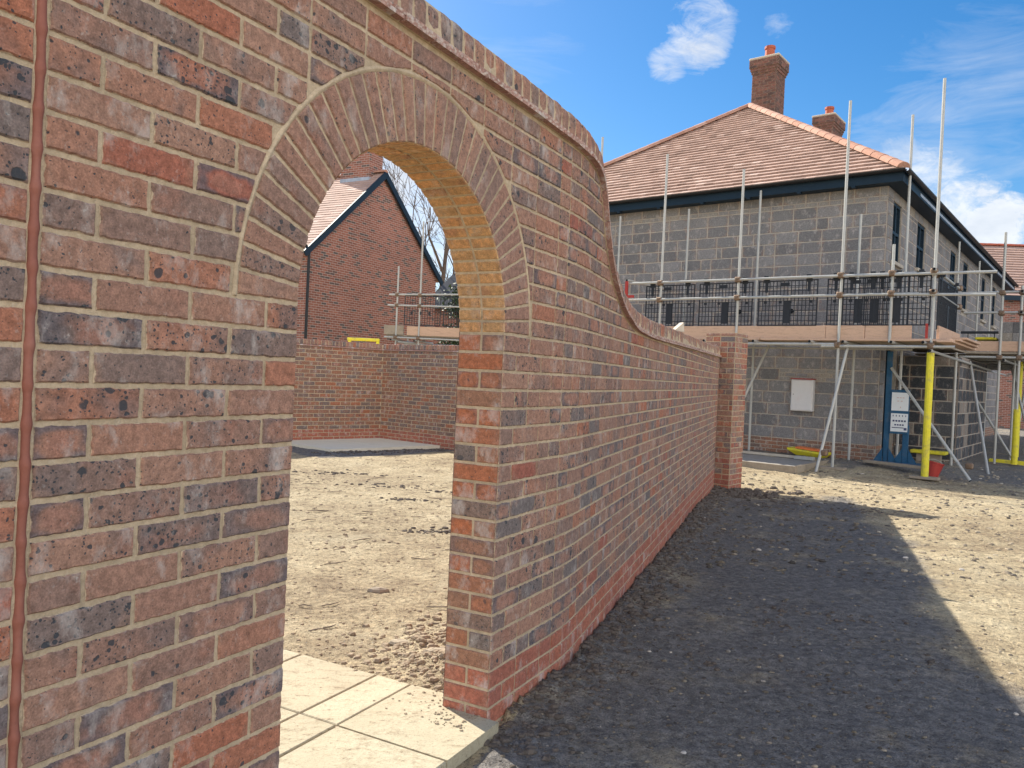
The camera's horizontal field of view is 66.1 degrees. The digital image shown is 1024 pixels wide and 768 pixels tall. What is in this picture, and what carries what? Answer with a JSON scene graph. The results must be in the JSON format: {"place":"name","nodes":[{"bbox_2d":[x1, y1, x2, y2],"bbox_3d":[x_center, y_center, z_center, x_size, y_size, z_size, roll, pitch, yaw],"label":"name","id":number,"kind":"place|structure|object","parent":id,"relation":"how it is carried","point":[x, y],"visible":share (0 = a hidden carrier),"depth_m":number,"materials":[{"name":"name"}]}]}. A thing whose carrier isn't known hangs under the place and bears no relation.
{"place":"outdoors","nodes":[
{"label":"outdoors","id":0,"kind":"place"},
{"bbox_2d":[279,649,498,767],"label":"path","id":1,"kind":"structure","parent":0,"point":[343,697],"depth_m":3.01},
{"bbox_2d":[283,428,1023,767],"bbox_3d":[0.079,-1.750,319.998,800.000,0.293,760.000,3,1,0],"label":"ground","id":2,"kind":"structure","parent":0,"point":[943,714],"depth_m":4.68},
{"bbox_2d":[291,439,390,451],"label":"patio","id":3,"kind":"structure","parent":2,"relation":"on","point":[329,445],"depth_m":13.82,"materials":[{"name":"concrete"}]},
{"bbox_2d":[0,0,721,767],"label":"brick garden wall","id":4,"kind":"structure","parent":2,"relation":"on","point":[170,170],"depth_m":1.92,"materials":[{"name":"brick"}]},
{"bbox_2d":[673,322,683,331],"bbox_3d":[1.500,-0.518,7.147,0.110,0.085,0.070,2,1,-20],"label":"timber wedge","id":5,"kind":"object","parent":4,"relation":"on","point":[679,327],"visible":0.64,"depth_m":7.12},
{"bbox_2d":[280,713,445,761],"bbox_3d":[-1.507,1.256,2.930,2.425,0.001,1.820,3,1,28],"label":"path bedding","id":6,"kind":"object","parent":2,"relation":"on","point":[347,729],"visible":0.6,"depth_m":2.85,"materials":[{"name":"sand"}]},
{"bbox_2d":[347,337,379,343],"bbox_3d":[-3.436,0.008,17.964,0.760,2.115,0.060,3,1,6],"label":"yellow barrier","id":7,"kind":"object","parent":2,"relation":"on","point":[349,339],"visible":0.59,"depth_m":17.92,"materials":[{"name":"plastic"}]},
{"bbox_2d":[296,151,443,348],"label":"gable house","id":8,"kind":"structure","parent":2,"relation":"on","point":[364,241],"depth_m":26.46,"materials":[{"name":"brick"}]},
{"bbox_2d":[293,338,458,449],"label":"garden wall","id":9,"kind":"structure","parent":2,"relation":"on","point":[350,390],"depth_m":15.07,"materials":[{"name":"red brick"}]},
{"bbox_2d":[367,587,389,592],"bbox_3d":[-0.841,1.304,4.958,0.141,0.048,0.067,3,1,7],"label":"stone","id":10,"kind":"object","parent":2,"relation":"on","point":[377,589],"visible":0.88,"depth_m":4.94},
{"bbox_2d":[311,448,448,454],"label":"soil clods","id":11,"kind":"object","parent":2,"relation":"on","point":[357,451],"visible":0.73,"depth_m":13.48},
{"bbox_2d":[284,450,479,730],"bbox_3d":[-4.188,1.084,8.644,9.817,0.170,11.355,3,1,0],"label":"rubble","id":12,"kind":"object","parent":2,"relation":"on","point":[421,636],"visible":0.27,"depth_m":3.99,"materials":[{"name":"stone"}]},
{"bbox_2d":[333,438,439,449],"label":"patio","id":13,"kind":"structure","parent":2,"relation":"on","point":[396,444],"depth_m":14.67,"materials":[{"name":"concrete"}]},
{"bbox_2d":[388,639,409,644],"bbox_3d":[-0.564,1.327,4.036,0.138,0.032,0.075,3,1,0],"label":"stone","id":14,"kind":"object","parent":2,"relation":"on","point":[394,641],"visible":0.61,"depth_m":4.02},
{"bbox_2d":[383,159,455,287],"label":"bare tree","id":15,"kind":"object","parent":2,"relation":"on","point":[441,267],"visible":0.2,"depth_m":43.53,"materials":[{"name":"brown plant"}]},
{"bbox_2d":[384,221,458,344],"bbox_3d":[-1.832,-1.684,21.995,3.246,5.470,1.704,3,1,8],"label":"scaffold","id":16,"kind":"object","parent":2,"relation":"on","point":[395,332],"visible":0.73,"depth_m":21.52,"materials":[{"name":"metal"}]},
{"bbox_2d":[404,293,440,325],"bbox_3d":[-2.446,-2.034,21.516,1.022,0.886,0.034,3,1,8],"label":"brick guard","id":17,"kind":"object","parent":16,"relation":"attached to","point":[421,313],"visible":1,"depth_m":21.51,"materials":[{"name":"black plastic"}]},
{"bbox_2d":[443,295,459,326],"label":"brick guard","id":18,"kind":"object","parent":16,"relation":"attached to","point":[449,304],"visible":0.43,"depth_m":21.41,"materials":[{"name":"black plastic"}]},
{"bbox_2d":[423,647,444,652],"bbox_3d":[-0.366,1.294,3.814,0.123,0.030,0.071,3,1,0],"label":"stone","id":19,"kind":"object","parent":2,"relation":"on","point":[433,649],"visible":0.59,"depth_m":3.80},
{"bbox_2d":[427,228,452,287],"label":"bare tree","id":20,"kind":"object","parent":2,"relation":"on","point":[447,278],"visible":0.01,"depth_m":52.16,"materials":[{"name":"brown plant"}]},
{"bbox_2d":[433,274,458,344],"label":"brick house","id":21,"kind":"structure","parent":2,"relation":"on","point":[451,280],"depth_m":38.16,"materials":[{"name":"brick"}]},
{"bbox_2d":[437,283,459,344],"bbox_3d":[-2.219,-1.623,33.059,2.228,5.208,2.338,3,1,0],"label":"evergreen tree","id":22,"kind":"object","parent":2,"relation":"on","point":[442,342],"visible":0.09,"depth_m":32.72,"materials":[{"name":"green plant"}]},
{"bbox_2d":[292,469,986,765],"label":"soil clods","id":23,"kind":"object","parent":2,"relation":"on","point":[710,663],"visible":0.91,"depth_m":4.86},
{"bbox_2d":[484,482,812,761],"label":"soil clods","id":24,"kind":"object","parent":2,"relation":"on","point":[499,737],"visible":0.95,"depth_m":4.31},
{"bbox_2d":[291,456,1010,630],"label":"twigs","id":25,"kind":"object","parent":2,"relation":"on","point":[327,627],"visible":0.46,"depth_m":7.61,"materials":[{"name":"brown wood"}]},
{"bbox_2d":[706,333,747,488],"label":"brick pillar","id":26,"kind":"structure","parent":2,"relation":"on","point":[733,347],"depth_m":11.11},
{"bbox_2d":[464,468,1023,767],"bbox_3d":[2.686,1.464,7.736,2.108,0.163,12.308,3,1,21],"label":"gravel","id":27,"kind":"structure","parent":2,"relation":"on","point":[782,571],"depth_m":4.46,"materials":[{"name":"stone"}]},
{"bbox_2d":[742,453,836,473],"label":"shuttered slab","id":28,"kind":"structure","parent":2,"relation":"on","point":[786,465],"depth_m":13.48,"materials":[{"name":"concrete"}]},
{"bbox_2d":[743,451,793,457],"bbox_3d":[4.470,1.314,15.238,2.700,0.045,0.090,3,1,38],"label":"timber lath","id":29,"kind":"object","parent":28,"relation":"on","point":[769,454],"visible":0.32,"depth_m":14.88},
{"bbox_2d":[794,455,814,460],"bbox_3d":[5.337,1.351,14.368,0.340,0.060,0.140,3,1,38],"label":"metal level","id":30,"kind":"object","parent":28,"relation":"on","point":[804,458],"visible":1,"depth_m":14.31,"materials":[{"name":"metal"}]},
{"bbox_2d":[787,446,830,457],"bbox_3d":[5.632,1.285,14.926,0.710,0.177,0.380,3,1,38],"label":"mortar tray","id":31,"kind":"object","parent":28,"relation":"on","point":[805,451],"visible":0.83,"depth_m":14.81,"materials":[{"name":"yellow plastic"}]},
{"bbox_2d":[601,78,997,481],"bbox_3d":[6.201,-1.716,14.959,9.494,6.506,5.870,3,1,0],"label":"scaffold","id":32,"kind":"object","parent":2,"relation":"on","point":[854,337],"visible":0.81,"depth_m":13.60,"materials":[{"name":"metal"}]},
{"bbox_2d":[625,281,633,297],"bbox_3d":[2.382,-1.913,15.938,0.195,0.335,0.050,3,1,38],"label":"red bracket","id":33,"kind":"object","parent":32,"relation":"hanging from","point":[626,290],"visible":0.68,"depth_m":15.96,"materials":[{"name":"plastic"}]},
{"bbox_2d":[645,281,695,325],"bbox_3d":[3.099,-1.586,15.534,1.060,0.905,0.070,3,1,38],"label":"brick guard","id":34,"kind":"object","parent":32,"relation":"attached to","point":[669,312],"visible":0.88,"depth_m":15.53,"materials":[{"name":"black plastic"}]},
{"bbox_2d":[698,277,753,325],"bbox_3d":[4.004,-1.539,14.809,1.060,0.905,0.070,3,1,38],"label":"brick guard","id":35,"kind":"object","parent":32,"relation":"attached to","point":[724,311],"visible":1,"depth_m":14.82,"materials":[{"name":"black plastic"}]},
{"bbox_2d":[757,274,818,325],"bbox_3d":[4.917,-1.490,14.078,1.060,0.905,0.070,3,1,38],"label":"brick guard","id":36,"kind":"object","parent":32,"relation":"attached to","point":[786,310],"visible":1,"depth_m":14.08,"materials":[{"name":"black plastic"}]},
{"bbox_2d":[826,271,887,325],"bbox_3d":[5.875,-1.440,13.357,1.040,0.905,0.070,3,1,38],"label":"brick guard","id":37,"kind":"object","parent":32,"relation":"attached to","point":[835,289],"visible":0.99,"depth_m":13.56,"materials":[{"name":"black plastic"}]},
{"bbox_2d":[841,270,909,324],"bbox_3d":[6.072,-1.430,13.188,1.040,0.905,0.070,3,1,38],"label":"brick guard","id":38,"kind":"object","parent":32,"relation":"attached to","point":[874,304],"visible":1,"depth_m":13.26,"materials":[{"name":"black plastic"}]},
{"bbox_2d":[862,269,931,325],"bbox_3d":[6.332,-1.416,12.969,1.020,0.905,0.070,3,1,38],"label":"brick guard","id":39,"kind":"object","parent":32,"relation":"attached to","point":[897,308],"visible":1,"depth_m":12.96,"materials":[{"name":"black plastic"}]},
{"bbox_2d":[936,274,958,331],"bbox_3d":[7.438,-1.330,13.395,0.070,0.925,1.770,3,1,38],"label":"brick guard","id":40,"kind":"object","parent":32,"relation":"attached to","point":[945,314],"visible":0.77,"depth_m":13.33,"materials":[{"name":"black plastic"}]},
{"bbox_2d":[604,45,1018,462],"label":"block house","id":41,"kind":"structure","parent":2,"relation":"on","point":[795,171],"depth_m":16.00,"materials":[{"name":"grey concrete"}]},
{"bbox_2d":[790,378,815,411],"bbox_3d":[5.632,0.210,15.259,0.440,0.629,0.170,3,1,38],"label":"meter box","id":42,"kind":"object","parent":41,"relation":"attached to","point":[802,395],"visible":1,"depth_m":15.19,"materials":[{"name":"white plastic"}]},
{"bbox_2d":[791,380,811,410],"bbox_3d":[5.595,0.218,15.212,0.380,0.570,0.012,3,1,38],"label":"door","id":43,"kind":"structure","parent":42,"relation":"in","point":[801,397],"depth_m":15.21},
{"bbox_2d":[890,202,903,268],"bbox_3d":[7.330,-2.851,15.119,0.240,1.200,0.790,3,1,38],"label":"window","id":44,"kind":"structure","parent":41,"relation":"in","point":[896,215],"depth_m":15.26,"materials":[{"name":"black glass"}]},
{"bbox_2d":[915,223,926,276],"bbox_3d":[8.698,-2.881,16.862,0.240,1.050,0.960,3,1,38],"label":"window","id":45,"kind":"structure","parent":41,"relation":"in","point":[920,232],"depth_m":17.00,"materials":[{"name":"black glass"}]},
{"bbox_2d":[949,252,954,285],"bbox_3d":[11.092,-2.689,19.944,0.070,1.280,0.830,3,1,38],"label":"window","id":46,"kind":"structure","parent":41,"relation":"in","point":[952,262],"depth_m":20.15,"materials":[{"name":"black glass"}]},
{"bbox_2d":[961,263,968,312],"bbox_3d":[12.290,-2.615,21.461,0.240,1.350,0.980,3,1,38],"label":"window","id":47,"kind":"structure","parent":41,"relation":"in","point":[965,266],"depth_m":21.71,"materials":[{"name":"black glass"}]},
{"bbox_2d":[980,278,986,323],"bbox_3d":[14.361,-2.547,24.107,0.240,1.350,0.920,3,1,38],"label":"window","id":48,"kind":"structure","parent":41,"relation":"in","point":[983,281],"depth_m":24.26,"materials":[{"name":"black glass"}]},
{"bbox_2d":[991,288,996,329],"bbox_3d":[15.840,-2.499,25.996,0.240,1.350,0.920,3,1,38],"label":"window","id":49,"kind":"structure","parent":41,"relation":"in","point":[993,297],"depth_m":26.17,"materials":[{"name":"black glass"}]},
{"bbox_2d":[743,448,1019,492],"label":"gravel","id":50,"kind":"structure","parent":2,"relation":"on","point":[941,471],"depth_m":13.34,"materials":[{"name":"stone"}]},
{"bbox_2d":[863,460,920,468],"bbox_3d":[6.547,1.379,13.528,0.140,0.045,1.007,2,1,-39],"label":"plank","id":51,"kind":"object","parent":2,"relation":"on","point":[893,464],"visible":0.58,"depth_m":13.47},
{"bbox_2d":[870,351,920,465],"bbox_3d":[6.823,0.421,13.915,0.850,2.000,0.400,3,1,30],"label":"notice stand","id":52,"kind":"object","parent":2,"relation":"on","point":[896,414],"visible":0.88,"depth_m":13.93,"materials":[{"name":"blue paint"}]},
{"bbox_2d":[916,453,941,462],"bbox_3d":[7.847,1.410,14.815,0.400,0.190,0.200,3,1,38],"label":"timber block","id":53,"kind":"object","parent":2,"relation":"on","point":[932,457],"depth_m":14.70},
{"bbox_2d":[910,449,947,455],"bbox_3d":[7.835,1.279,14.790,0.600,0.060,0.300,3,1,38],"label":"yellow board","id":54,"kind":"object","parent":53,"relation":"on","point":[934,452],"visible":0.88,"depth_m":14.65,"materials":[{"name":"plastic"}]},
{"bbox_2d":[929,459,944,476],"bbox_3d":[6.957,1.393,12.948,0.278,0.314,0.270,3,1,0],"label":"red bucket","id":55,"kind":"object","parent":2,"relation":"on","point":[935,468],"visible":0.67,"depth_m":12.86,"materials":[{"name":"plastic"}]},
{"bbox_2d":[915,232,1023,473],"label":"scaffold","id":56,"kind":"object","parent":2,"relation":"on","point":[1011,358],"visible":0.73,"depth_m":15.48,"materials":[{"name":"metal"}]},
{"bbox_2d":[961,331,998,340],"bbox_3d":[9.536,-0.971,15.999,0.660,0.165,0.550,3,1,38],"label":"yellow tray","id":57,"kind":"object","parent":56,"relation":"on","point":[994,338],"visible":0.94,"depth_m":15.79,"materials":[{"name":"plastic"}]},
{"bbox_2d":[980,243,1023,428],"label":"brick house","id":58,"kind":"structure","parent":2,"relation":"on","point":[1014,261],"depth_m":33.41,"materials":[{"name":"red brick"}]},
{"bbox_2d":[989,458,1023,465],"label":"yellow timber","id":59,"kind":"object","parent":2,"relation":"on","point":[1006,461],"visible":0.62,"depth_m":15.75,"materials":[{"name":"wood"}]},
{"bbox_2d":[382,0,1023,291],"label":"sky","id":60,"kind":"structure","parent":0,"point":[636,74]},
{"bbox_2d":[1002,322,1012,332],"bbox_3d":[9.961,-1.119,15.816,0.215,0.215,0.440,3,1,38],"label":"concrete block","id":61,"kind":"object","parent":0,"point":[1007,327],"depth_m":15.63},
{"bbox_2d":[1002,333,1012,340],"bbox_3d":[9.939,-0.903,15.803,0.215,0.215,0.440,3,1,38],"label":"concrete block","id":62,"kind":"object","parent":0,"point":[1006,336],"depth_m":15.61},
{"bbox_2d":[1012,333,1023,340],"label":"concrete block","id":63,"kind":"object","parent":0,"point":[1015,336],"depth_m":15.52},
{"bbox_2d":[1013,322,1023,332],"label":"concrete block","id":64,"kind":"object","parent":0,"point":[1015,327],"depth_m":15.53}
]}

